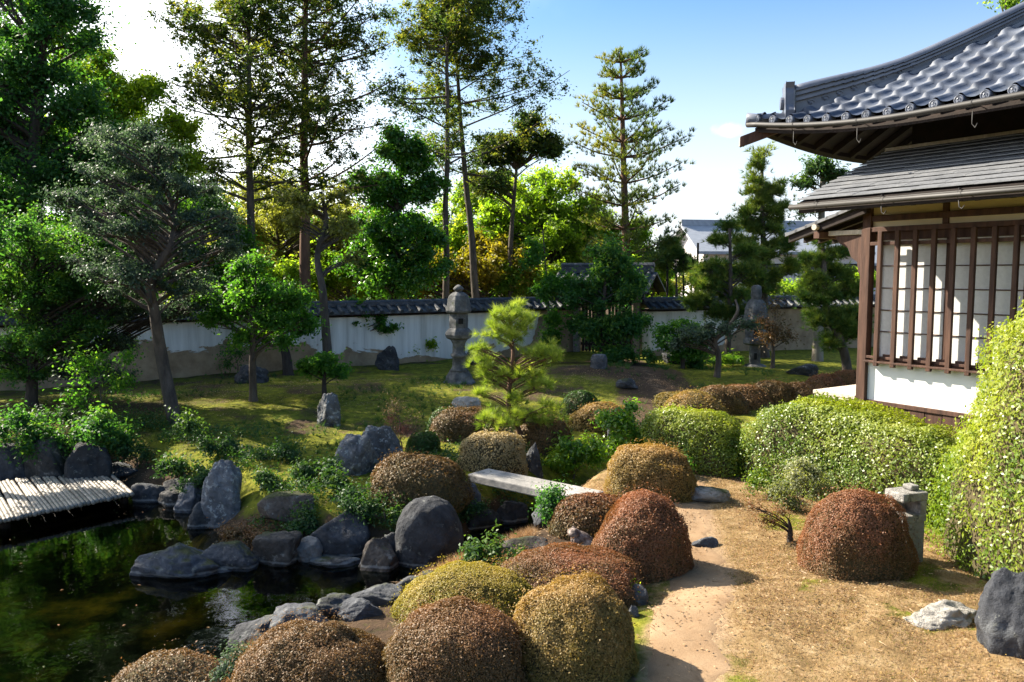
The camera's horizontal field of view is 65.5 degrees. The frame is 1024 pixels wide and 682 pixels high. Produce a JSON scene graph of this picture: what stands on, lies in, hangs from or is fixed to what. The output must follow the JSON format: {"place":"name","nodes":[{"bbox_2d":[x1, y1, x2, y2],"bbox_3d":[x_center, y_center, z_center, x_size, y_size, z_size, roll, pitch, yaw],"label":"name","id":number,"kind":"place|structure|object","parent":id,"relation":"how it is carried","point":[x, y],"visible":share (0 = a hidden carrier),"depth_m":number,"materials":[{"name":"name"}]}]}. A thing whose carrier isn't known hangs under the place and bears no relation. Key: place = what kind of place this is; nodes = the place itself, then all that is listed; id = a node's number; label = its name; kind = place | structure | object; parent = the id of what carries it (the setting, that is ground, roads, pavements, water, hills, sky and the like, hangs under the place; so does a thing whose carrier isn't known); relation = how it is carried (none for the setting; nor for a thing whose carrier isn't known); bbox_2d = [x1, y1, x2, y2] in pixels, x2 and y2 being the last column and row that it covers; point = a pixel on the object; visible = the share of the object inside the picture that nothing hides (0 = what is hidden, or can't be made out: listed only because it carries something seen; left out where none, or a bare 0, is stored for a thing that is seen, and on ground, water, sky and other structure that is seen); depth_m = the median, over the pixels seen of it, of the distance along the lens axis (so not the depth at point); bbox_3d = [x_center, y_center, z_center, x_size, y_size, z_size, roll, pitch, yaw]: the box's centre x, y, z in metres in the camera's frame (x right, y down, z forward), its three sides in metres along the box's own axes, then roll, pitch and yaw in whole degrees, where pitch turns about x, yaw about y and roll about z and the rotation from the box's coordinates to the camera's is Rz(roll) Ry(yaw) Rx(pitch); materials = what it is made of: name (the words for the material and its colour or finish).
{"place":"outdoors","nodes":[
{"label":"outdoors","id":0,"kind":"place"},
{"bbox_2d":[0,0,1021,245],"label":"sky","id":1,"kind":"structure","parent":0,"point":[721,62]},
{"bbox_2d":[0,289,1023,681],"bbox_3d":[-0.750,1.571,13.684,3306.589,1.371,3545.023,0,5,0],"label":"ground","id":2,"kind":"structure","parent":0,"point":[72,631],"depth_m":8.27,"materials":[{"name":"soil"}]},
{"bbox_2d":[0,442,25,500],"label":"boulder","id":3,"kind":"object","parent":2,"relation":"on","point":[11,471],"visible":0.22,"depth_m":10.62,"materials":[{"name":"stone"}]},
{"bbox_2d":[0,398,72,465],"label":"shrub","id":4,"kind":"object","parent":2,"relation":"on","point":[25,425],"visible":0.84,"depth_m":10.63,"materials":[{"name":"green plant"}]},
{"bbox_2d":[23,435,70,492],"bbox_3d":[-6.293,1.929,10.814,0.620,1.330,0.534,0,5,0],"label":"boulder","id":5,"kind":"object","parent":2,"relation":"on","point":[45,465],"visible":0.27,"depth_m":10.60,"materials":[{"name":"grey stone"}]},
{"bbox_2d":[0,474,134,578],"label":"bamboo deck","id":6,"kind":"structure","parent":2,"relation":"on","point":[55,495],"depth_m":9.63,"materials":[{"name":"grey wood"}]},
{"bbox_2d":[0,0,143,269],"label":"tree","id":7,"kind":"object","parent":2,"relation":"on","point":[26,71],"visible":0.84,"depth_m":17.80,"materials":[{"name":"green plant"}]},
{"bbox_2d":[0,200,145,406],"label":"tree","id":8,"kind":"object","parent":2,"relation":"on","point":[31,286],"visible":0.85,"depth_m":12.97,"materials":[{"name":"green plant"}]},
{"bbox_2d":[64,442,111,520],"bbox_3d":[-5.664,2.015,10.689,0.619,1.340,0.432,-1,5,-13],"label":"boulder","id":9,"kind":"object","parent":2,"relation":"on","point":[83,461],"visible":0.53,"depth_m":10.54,"materials":[{"name":"stone"}]},
{"bbox_2d":[34,391,142,459],"bbox_3d":[-5.849,1.388,10.896,1.459,1.307,1.019,2,5,19],"label":"shrub","id":10,"kind":"object","parent":2,"relation":"on","point":[96,426],"visible":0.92,"depth_m":10.83,"materials":[{"name":"green plant"}]},
{"bbox_2d":[38,329,151,423],"bbox_3d":[-6.150,0.614,11.882,1.607,1.518,1.194,0,5,0],"label":"shrub","id":11,"kind":"object","parent":2,"relation":"on","point":[80,359],"visible":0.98,"depth_m":11.85,"materials":[{"name":"green plant"}]},
{"bbox_2d":[3,270,224,402],"bbox_3d":[-6.756,-0.026,13.682,3.787,2.372,1.450,0,5,0],"label":"tree","id":12,"kind":"object","parent":2,"relation":"on","point":[167,313],"visible":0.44,"depth_m":13.46,"materials":[{"name":"green plant"}]},
{"bbox_2d":[54,47,212,247],"bbox_3d":[-9.513,-3.309,20.210,3.968,8.328,2.056,0,5,0],"label":"tree","id":13,"kind":"object","parent":2,"relation":"on","point":[131,100],"visible":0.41,"depth_m":19.93,"materials":[{"name":"green plant"}]},
{"bbox_2d":[27,113,260,424],"bbox_3d":[-5.400,-0.991,11.666,3.184,4.772,2.607,0,5,0],"label":"tree","id":14,"kind":"object","parent":2,"relation":"on","point":[129,270],"visible":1,"depth_m":11.71,"materials":[{"name":"green plant"}]},
{"bbox_2d":[103,638,224,681],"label":"azalea bush","id":15,"kind":"object","parent":2,"relation":"on","point":[183,666],"visible":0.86,"depth_m":5.18,"materials":[{"name":"brown plant"}]},
{"bbox_2d":[147,404,209,478],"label":"shrub","id":16,"kind":"object","parent":2,"relation":"on","point":[174,465],"visible":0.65,"depth_m":10.13,"materials":[{"name":"green plant"}]},
{"bbox_2d":[121,181,268,300],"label":"tree","id":17,"kind":"object","parent":2,"relation":"on","point":[248,236],"visible":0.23,"depth_m":21.10,"materials":[{"name":"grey plant"}]},
{"bbox_2d":[184,627,234,659],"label":"edging stone","id":18,"kind":"object","parent":2,"relation":"on","point":[208,638],"visible":0.35,"depth_m":7.12,"materials":[{"name":"grey stone"}]},
{"bbox_2d":[201,459,241,528],"bbox_3d":[-3.268,1.736,9.024,0.450,0.819,0.355,0,5,0],"label":"boulder","id":19,"kind":"object","parent":2,"relation":"on","point":[221,491],"visible":0.86,"depth_m":8.88,"materials":[{"name":"stone"}]},
{"bbox_2d":[127,0,371,291],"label":"conifer","id":20,"kind":"object","parent":2,"relation":"on","point":[243,93],"visible":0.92,"depth_m":20.84,"materials":[{"name":"green plant"}]},
{"bbox_2d":[187,247,331,401],"bbox_3d":[-4.303,-0.257,13.469,2.472,2.734,1.640,0,5,0],"label":"tree","id":21,"kind":"object","parent":2,"relation":"on","point":[282,301],"visible":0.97,"depth_m":13.33,"materials":[{"name":"green plant"}]},
{"bbox_2d":[0,404,536,539],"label":"ground cover","id":22,"kind":"object","parent":2,"relation":"on","point":[244,456],"visible":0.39,"depth_m":10.23,"materials":[{"name":"green plant"}]},
{"bbox_2d":[252,530,302,575],"bbox_3d":[-2.318,2.088,7.874,0.479,0.414,0.337,0,5,0],"label":"boulder","id":23,"kind":"object","parent":2,"relation":"on","point":[275,553],"visible":0.98,"depth_m":7.76,"materials":[{"name":"grey stone"}]},
{"bbox_2d":[257,491,314,521],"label":"boulder","id":24,"kind":"object","parent":2,"relation":"on","point":[274,505],"visible":0.65,"depth_m":8.43,"materials":[{"name":"grey stone"}]},
{"bbox_2d":[209,172,364,300],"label":"tree","id":25,"kind":"object","parent":2,"relation":"on","point":[264,214],"visible":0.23,"depth_m":27.25,"materials":[{"name":"green plant"}]},
{"bbox_2d":[205,165,375,287],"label":"tree","id":26,"kind":"object","parent":2,"relation":"on","point":[244,193],"visible":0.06,"depth_m":32.24,"materials":[{"name":"green plant"}]},
{"bbox_2d":[0,296,581,390],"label":"garden wall","id":27,"kind":"structure","parent":2,"relation":"on","point":[191,346],"depth_m":20.16,"materials":[{"name":"paint"}]},
{"bbox_2d":[268,602,328,629],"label":"edging stone","id":28,"kind":"object","parent":2,"relation":"on","point":[288,607],"visible":0.36,"depth_m":5.45,"materials":[{"name":"grey stone"}]},
{"bbox_2d":[226,605,389,681],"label":"azalea bush","id":29,"kind":"object","parent":2,"relation":"on","point":[300,650],"visible":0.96,"depth_m":4.55,"materials":[{"name":"brown plant"}]},
{"bbox_2d":[208,0,413,293],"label":"conifer","id":30,"kind":"object","parent":2,"relation":"on","point":[348,28],"visible":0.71,"depth_m":22.10,"materials":[{"name":"green plant"}]},
{"bbox_2d":[265,178,375,373],"bbox_3d":[-4.342,-1.400,18.135,2.460,4.557,1.350,0,5,0],"label":"tree","id":31,"kind":"object","parent":2,"relation":"on","point":[301,203],"visible":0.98,"depth_m":18.02,"materials":[{"name":"green plant"}]},
{"bbox_2d":[291,348,353,395],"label":"tree","id":32,"kind":"object","parent":2,"relation":"on","point":[322,364],"visible":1,"depth_m":13.73,"materials":[{"name":"green plant"}]},
{"bbox_2d":[310,509,370,556],"bbox_3d":[-1.761,2.030,8.180,0.664,0.582,0.505,0,5,0],"label":"boulder","id":33,"kind":"object","parent":2,"relation":"on","point":[335,536],"visible":0.69,"depth_m":7.98,"materials":[{"name":"stone"}]},
{"bbox_2d":[310,235,389,300],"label":"tree","id":34,"kind":"object","parent":2,"relation":"on","point":[331,281],"visible":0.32,"depth_m":25.64,"materials":[{"name":"green plant"}]},
{"bbox_2d":[335,434,378,475],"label":"boulder","id":35,"kind":"object","parent":2,"relation":"on","point":[359,454],"visible":0.65,"depth_m":9.50,"materials":[{"name":"stone"}]},
{"bbox_2d":[337,596,382,621],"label":"edging stone","id":36,"kind":"object","parent":2,"relation":"on","point":[355,608],"visible":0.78,"depth_m":5.58,"materials":[{"name":"grey stone"}]},
{"bbox_2d":[330,482,401,526],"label":"shrub","id":37,"kind":"object","parent":2,"relation":"on","point":[366,507],"visible":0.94,"depth_m":8.23,"materials":[{"name":"green plant"}]},
{"bbox_2d":[356,537,398,584],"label":"boulder","id":38,"kind":"object","parent":2,"relation":"on","point":[379,563],"visible":0.98,"depth_m":7.66,"materials":[{"name":"grey stone"}]},
{"bbox_2d":[361,425,402,464],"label":"boulder","id":39,"kind":"object","parent":2,"relation":"on","point":[383,439],"visible":0.4,"depth_m":9.94,"materials":[{"name":"stone"}]},
{"bbox_2d":[327,116,461,299],"bbox_3d":[-3.419,-3.059,23.393,3.582,7.100,3.175,-3,6,-31],"label":"tree","id":40,"kind":"object","parent":2,"relation":"on","point":[395,231],"visible":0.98,"depth_m":22.91,"materials":[{"name":"green plant"}]},
{"bbox_2d":[43,361,781,469],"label":"grass tufts","id":41,"kind":"object","parent":2,"relation":"on","point":[409,394],"visible":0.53,"depth_m":14.20,"materials":[{"name":"green plant"}]},
{"bbox_2d":[368,447,474,513],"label":"azalea bush","id":42,"kind":"object","parent":2,"relation":"on","point":[413,475],"visible":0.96,"depth_m":8.55,"materials":[{"name":"brown plant"}]},
{"bbox_2d":[395,495,463,577],"bbox_3d":[-0.822,1.999,7.896,0.690,0.924,0.477,0,5,0],"label":"boulder","id":43,"kind":"object","parent":2,"relation":"on","point":[429,530],"visible":0.75,"depth_m":7.70,"materials":[{"name":"stone"}]},
{"bbox_2d":[360,0,519,298],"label":"conifer","id":44,"kind":"object","parent":2,"relation":"on","point":[417,37],"visible":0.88,"depth_m":23.28,"materials":[{"name":"green plant"}]},
{"bbox_2d":[408,177,486,292],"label":"tree","id":45,"kind":"object","parent":2,"relation":"on","point":[459,227],"visible":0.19,"depth_m":30.35,"materials":[{"name":"green plant"}]},
{"bbox_2d":[380,584,532,681],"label":"azalea bush","id":46,"kind":"object","parent":2,"relation":"on","point":[458,638],"visible":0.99,"depth_m":4.48,"materials":[{"name":"brown plant"}]},
{"bbox_2d":[444,285,474,384],"bbox_3d":[-1.071,-0.099,16.037,0.676,2.067,0.689,0,5,0],"label":"stone lantern","id":47,"kind":"object","parent":2,"relation":"on","point":[458,333],"visible":0.88,"depth_m":15.88,"materials":[{"name":"stone"}]},
{"bbox_2d":[384,554,538,624],"bbox_3d":[-0.321,1.787,5.718,1.170,0.471,0.963,0,5,0],"label":"azalea bush","id":48,"kind":"object","parent":2,"relation":"on","point":[501,585],"visible":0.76,"depth_m":5.56,"materials":[{"name":"yellow plant"}]},
{"bbox_2d":[429,400,506,442],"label":"azalea bush","id":49,"kind":"object","parent":2,"relation":"on","point":[453,424],"visible":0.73,"depth_m":11.31,"materials":[{"name":"brown plant"}]},
{"bbox_2d":[400,225,562,298],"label":"tree","id":50,"kind":"object","parent":2,"relation":"on","point":[494,256],"visible":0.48,"depth_m":26.99,"materials":[{"name":"yellow plant"}]},
{"bbox_2d":[399,0,576,297],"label":"conifer","id":51,"kind":"object","parent":2,"relation":"on","point":[495,81],"visible":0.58,"depth_m":24.50,"materials":[{"name":"green plant"}]},
{"bbox_2d":[455,427,530,475],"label":"azalea bush","id":52,"kind":"object","parent":2,"relation":"on","point":[504,451],"visible":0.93,"depth_m":9.75,"materials":[{"name":"beige plant"}]},
{"bbox_2d":[455,518,536,565],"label":"shrub","id":53,"kind":"object","parent":2,"relation":"on","point":[471,551],"visible":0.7,"depth_m":6.40,"materials":[{"name":"green plant"}]},
{"bbox_2d":[496,500,528,533],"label":"boulder","id":54,"kind":"object","parent":2,"relation":"on","point":[513,515],"visible":0.72,"depth_m":9.11,"materials":[{"name":"stone"}]},
{"bbox_2d":[464,295,568,440],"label":"pine tree","id":55,"kind":"object","parent":2,"relation":"on","point":[540,353],"visible":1,"depth_m":10.66,"materials":[{"name":"green plant"}]},
{"bbox_2d":[456,105,577,296],"bbox_3d":[0.138,-3.838,26.702,4.129,8.058,2.423,0,5,0],"label":"tree","id":56,"kind":"object","parent":2,"relation":"on","point":[551,145],"visible":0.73,"depth_m":26.30,"materials":[{"name":"green plant"}]},
{"bbox_2d":[487,255,570,297],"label":"tree","id":57,"kind":"object","parent":2,"relation":"on","point":[502,287],"visible":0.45,"depth_m":26.65,"materials":[{"name":"green plant"}]},
{"bbox_2d":[468,468,602,496],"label":"stone bridge","id":58,"kind":"structure","parent":2,"relation":"on","point":[513,482],"depth_m":8.82,"materials":[{"name":"stone"}]},
{"bbox_2d":[466,159,613,293],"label":"tree","id":59,"kind":"object","parent":2,"relation":"on","point":[558,224],"visible":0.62,"depth_m":28.20,"materials":[{"name":"green plant"}]},
{"bbox_2d":[515,414,575,457],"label":"azalea bush","id":60,"kind":"object","parent":2,"relation":"on","point":[539,434],"visible":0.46,"depth_m":10.76,"materials":[{"name":"brown plant"}]},
{"bbox_2d":[515,230,576,363],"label":"tree","id":61,"kind":"object","parent":2,"relation":"on","point":[542,291],"visible":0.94,"depth_m":20.63,"materials":[{"name":"green plant"}]},
{"bbox_2d":[527,473,575,527],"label":"shrub","id":62,"kind":"object","parent":2,"relation":"on","point":[551,499],"visible":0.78,"depth_m":7.39,"materials":[{"name":"green plant"}]},
{"bbox_2d":[494,537,652,608],"bbox_3d":[0.427,1.772,6.027,1.240,0.483,1.051,0,5,0],"label":"azalea bush","id":63,"kind":"object","parent":2,"relation":"on","point":[617,574],"visible":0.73,"depth_m":5.91,"materials":[{"name":"brown plant"}]},
{"bbox_2d":[540,424,611,479],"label":"shrub","id":64,"kind":"object","parent":2,"relation":"on","point":[580,452],"visible":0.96,"depth_m":10.55,"materials":[{"name":"green plant"}]},
{"bbox_2d":[508,561,644,681],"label":"azalea bush","id":65,"kind":"object","parent":2,"relation":"on","point":[579,628],"visible":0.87,"depth_m":4.66,"materials":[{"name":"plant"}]},
{"bbox_2d":[542,486,623,540],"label":"azalea bush","id":66,"kind":"object","parent":2,"relation":"on","point":[581,511],"visible":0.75,"depth_m":7.16,"materials":[{"name":"brown plant"}]},
{"bbox_2d":[545,231,656,365],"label":"tree","id":67,"kind":"object","parent":2,"relation":"on","point":[595,293],"visible":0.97,"depth_m":20.36,"materials":[{"name":"green plant"}]},
{"bbox_2d":[567,399,635,442],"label":"azalea bush","id":68,"kind":"object","parent":2,"relation":"on","point":[579,422],"visible":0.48,"depth_m":12.04,"materials":[{"name":"brown plant"}]},
{"bbox_2d":[556,263,665,355],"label":"roofed gate","id":69,"kind":"structure","parent":2,"relation":"on","point":[657,287],"depth_m":23.48,"materials":[{"name":"tile"}]},
{"bbox_2d":[588,396,646,460],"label":"shrub","id":70,"kind":"object","parent":2,"relation":"on","point":[621,422],"visible":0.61,"depth_m":10.09,"materials":[{"name":"green plant"}]},
{"bbox_2d":[560,45,695,346],"bbox_3d":[3.764,-4.580,25.742,4.155,9.780,4.195,-2,5,-24],"label":"pine tree","id":71,"kind":"object","parent":2,"relation":"on","point":[625,198],"visible":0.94,"depth_m":25.22,"materials":[{"name":"green plant"}]},
{"bbox_2d":[591,480,700,583],"bbox_3d":[1.037,1.544,6.475,0.877,0.839,0.870,3,6,35],"label":"azalea bush","id":72,"kind":"object","parent":2,"relation":"on","point":[649,530],"visible":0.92,"depth_m":6.25,"materials":[{"name":"brown plant"}]},
{"bbox_2d":[603,437,698,502],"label":"azalea bush","id":73,"kind":"object","parent":2,"relation":"on","point":[665,467],"visible":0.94,"depth_m":8.38,"materials":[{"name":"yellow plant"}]},
{"bbox_2d":[647,233,699,296],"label":"pine tree","id":74,"kind":"object","parent":2,"relation":"on","point":[676,249],"visible":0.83,"depth_m":24.88,"materials":[{"name":"green plant"}]},
{"bbox_2d":[647,315,710,368],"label":"shrub","id":75,"kind":"object","parent":2,"relation":"on","point":[663,330],"visible":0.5,"depth_m":19.20,"materials":[{"name":"green plant"}]},
{"bbox_2d":[638,400,746,477],"bbox_3d":[2.271,1.208,9.895,1.330,0.935,0.972,3,6,27],"label":"hedge","id":76,"kind":"object","parent":2,"relation":"on","point":[709,440],"visible":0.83,"depth_m":9.52,"materials":[{"name":"green plant"}]},
{"bbox_2d":[661,385,729,419],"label":"azalea bush","id":77,"kind":"object","parent":2,"relation":"on","point":[695,398],"visible":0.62,"depth_m":12.91,"materials":[{"name":"brown plant"}]},
{"bbox_2d":[662,299,765,377],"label":"tree","id":78,"kind":"object","parent":2,"relation":"on","point":[702,334],"visible":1,"depth_m":17.32,"materials":[{"name":"green plant"}]},
{"bbox_2d":[676,209,767,363],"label":"pine tree","id":79,"kind":"object","parent":2,"relation":"on","point":[718,277],"visible":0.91,"depth_m":20.57,"materials":[{"name":"green plant"}]},
{"bbox_2d":[700,384,750,414],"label":"azalea bush","id":80,"kind":"object","parent":2,"relation":"on","point":[732,399],"visible":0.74,"depth_m":13.42,"materials":[{"name":"brown plant"}]},
{"bbox_2d":[742,285,767,366],"bbox_3d":[6.164,-0.318,20.166,0.678,2.197,0.598,0,5,0],"label":"stone lantern","id":81,"kind":"object","parent":2,"relation":"on","point":[754,304],"visible":0.64,"depth_m":20.00,"materials":[{"name":"stone"}]},
{"bbox_2d":[641,294,874,356],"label":"garden wall","id":82,"kind":"structure","parent":2,"relation":"on","point":[661,308],"depth_m":24.05,"materials":[{"name":"paint"}]},
{"bbox_2d":[727,490,797,542],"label":"shrub","id":83,"kind":"object","parent":2,"relation":"on","point":[775,522],"visible":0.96,"depth_m":7.12,"materials":[{"name":"brown plant"}]},
{"bbox_2d":[724,140,806,357],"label":"pine tree","id":84,"kind":"object","parent":2,"relation":"on","point":[768,217],"visible":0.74,"depth_m":22.12,"materials":[{"name":"green plant"}]},
{"bbox_2d":[675,219,875,295],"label":"house","id":85,"kind":"structure","parent":2,"relation":"on","point":[698,231],"depth_m":44.56,"materials":[{"name":"white"}]},
{"bbox_2d":[750,293,805,368],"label":"tree","id":86,"kind":"object","parent":2,"relation":"on","point":[774,332],"visible":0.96,"depth_m":19.32,"materials":[{"name":"plant"}]},
{"bbox_2d":[761,446,846,511],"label":"shrub","id":87,"kind":"object","parent":2,"relation":"on","point":[795,473],"visible":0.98,"depth_m":8.10,"materials":[{"name":"green plant"}]},
{"bbox_2d":[781,150,850,361],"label":"tree","id":88,"kind":"object","parent":2,"relation":"on","point":[823,166],"visible":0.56,"depth_m":21.12,"materials":[{"name":"green plant"}]},
{"bbox_2d":[787,239,874,369],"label":"pine tree","id":89,"kind":"object","parent":2,"relation":"on","point":[841,322],"visible":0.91,"depth_m":17.35,"materials":[{"name":"green plant"}]},
{"bbox_2d":[732,389,963,528],"bbox_3d":[3.620,1.209,8.557,1.004,1.224,2.746,-3,6,-31],"label":"hedge","id":90,"kind":"object","parent":2,"relation":"on","point":[869,444],"visible":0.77,"depth_m":8.26,"materials":[{"name":"green plant"}]},
{"bbox_2d":[792,481,925,581],"bbox_3d":[2.786,1.540,6.430,1.004,0.852,0.798,0,5,0],"label":"azalea bush","id":91,"kind":"object","parent":2,"relation":"on","point":[860,536],"visible":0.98,"depth_m":6.17,"materials":[{"name":"brown plant"}]},
{"bbox_2d":[739,1,1023,440],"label":"tea house","id":92,"kind":"structure","parent":2,"relation":"on","point":[927,198],"depth_m":8.43,"materials":[{"name":"tile"}]},
{"bbox_2d":[879,225,1023,369],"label":"paper window","id":93,"kind":"structure","parent":92,"relation":"in","point":[1005,249],"depth_m":8.27,"materials":[{"name":"white paper"}]},
{"bbox_2d":[885,483,927,561],"bbox_3d":[3.270,1.555,6.629,0.260,0.735,0.210,-2,5,-18],"label":"stone post","id":94,"kind":"object","parent":2,"relation":"on","point":[911,498],"visible":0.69,"depth_m":6.56,"materials":[{"name":"grey stone"}]},
{"bbox_2d":[903,599,976,630],"bbox_3d":[2.929,1.885,5.395,0.604,0.225,0.284,-1,5,-9],"label":"boulder","id":95,"kind":"object","parent":2,"relation":"on","point":[941,614],"visible":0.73,"depth_m":5.32,"materials":[{"name":"stone"}]},
{"bbox_2d":[924,297,1023,581],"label":"hedge","id":96,"kind":"object","parent":2,"relation":"on","point":[982,528],"visible":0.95,"depth_m":6.17,"materials":[{"name":"green plant"}]},
{"bbox_2d":[974,567,1023,658],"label":"boulder","id":97,"kind":"object","parent":2,"relation":"on","point":[999,620],"visible":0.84,"depth_m":4.89,"materials":[{"name":"stone"}]},
{"bbox_2d":[57,369,1023,681],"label":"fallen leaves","id":98,"kind":"object","parent":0,"point":[597,487],"depth_m":6.21,"materials":[{"name":"brown plant"}]},
{"bbox_2d":[647,475,736,681],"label":"path","id":99,"kind":"structure","parent":0,"point":[682,643],"depth_m":5.44,"materials":[{"name":"beige sand"}]},
{"bbox_2d":[583,476,1023,681],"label":"dry grass","id":100,"kind":"structure","parent":0,"point":[837,591],"depth_m":5.66,"materials":[{"name":"brown plant"}]},
{"label":"water","id":101,"kind":"structure","parent":0,"visible":0},
{"bbox_2d":[129,542,231,592],"bbox_3d":[-3.170,2.186,7.682,0.985,0.524,0.582,0,5,0],"label":"boulder","id":102,"kind":"object","parent":101,"relation":"in","point":[178,567],"visible":0.96,"depth_m":7.51,"materials":[{"name":"grey stone"}]},
{"bbox_2d":[202,540,258,578],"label":"boulder","id":103,"kind":"object","parent":101,"relation":"in","point":[238,559],"visible":0.84,"depth_m":7.65,"materials":[{"name":"grey stone"}]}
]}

